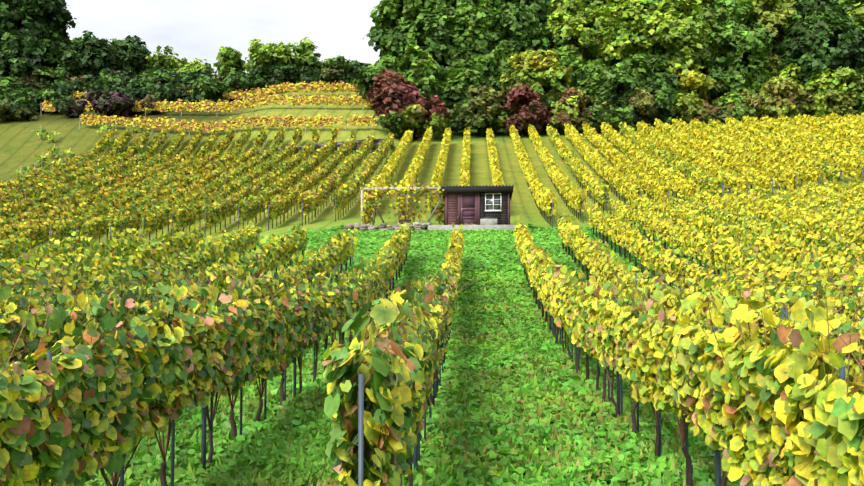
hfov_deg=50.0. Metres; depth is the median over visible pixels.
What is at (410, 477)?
vine trunks
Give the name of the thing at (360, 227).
stones
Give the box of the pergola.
[360,186,444,224]
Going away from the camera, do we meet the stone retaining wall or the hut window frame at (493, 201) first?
the hut window frame at (493, 201)
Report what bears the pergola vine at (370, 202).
on the ground at (22, 144)
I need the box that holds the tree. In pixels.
[0,0,863,140]
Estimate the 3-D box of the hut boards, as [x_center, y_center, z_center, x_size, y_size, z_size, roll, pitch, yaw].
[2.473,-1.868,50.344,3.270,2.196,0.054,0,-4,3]
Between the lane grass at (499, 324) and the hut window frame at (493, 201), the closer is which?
the lane grass at (499, 324)
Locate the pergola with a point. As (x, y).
(394, 188)
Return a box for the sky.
[65,0,380,86]
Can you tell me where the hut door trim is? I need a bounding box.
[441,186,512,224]
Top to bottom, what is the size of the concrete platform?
1.138 m
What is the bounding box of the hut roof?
[442,185,513,197]
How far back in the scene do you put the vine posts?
11.22 m
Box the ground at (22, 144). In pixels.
[0,90,863,485]
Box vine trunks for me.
[0,177,863,485]
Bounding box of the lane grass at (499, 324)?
[37,223,750,485]
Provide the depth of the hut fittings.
49.36 m
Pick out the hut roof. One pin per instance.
(471, 186)
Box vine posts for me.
[0,83,863,485]
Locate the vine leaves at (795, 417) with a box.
[0,270,863,485]
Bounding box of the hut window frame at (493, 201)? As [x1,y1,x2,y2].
[485,193,500,210]
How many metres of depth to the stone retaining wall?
94.91 m
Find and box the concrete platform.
[413,219,521,230]
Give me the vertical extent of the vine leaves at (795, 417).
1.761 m
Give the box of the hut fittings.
[447,208,496,224]
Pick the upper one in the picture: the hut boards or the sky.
the sky
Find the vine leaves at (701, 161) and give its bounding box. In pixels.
[0,80,863,347]
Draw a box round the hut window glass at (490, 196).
[486,194,500,209]
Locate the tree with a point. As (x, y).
(730, 58)
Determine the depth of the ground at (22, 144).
94.96 m
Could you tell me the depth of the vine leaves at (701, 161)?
59.51 m
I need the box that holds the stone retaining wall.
[257,138,393,158]
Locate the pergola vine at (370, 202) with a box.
[357,182,445,224]
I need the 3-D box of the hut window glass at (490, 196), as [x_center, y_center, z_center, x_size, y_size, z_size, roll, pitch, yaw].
[3.327,-2.224,50.319,0.790,0.860,0.006,0,-4,3]
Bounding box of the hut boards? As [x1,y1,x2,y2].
[447,192,507,224]

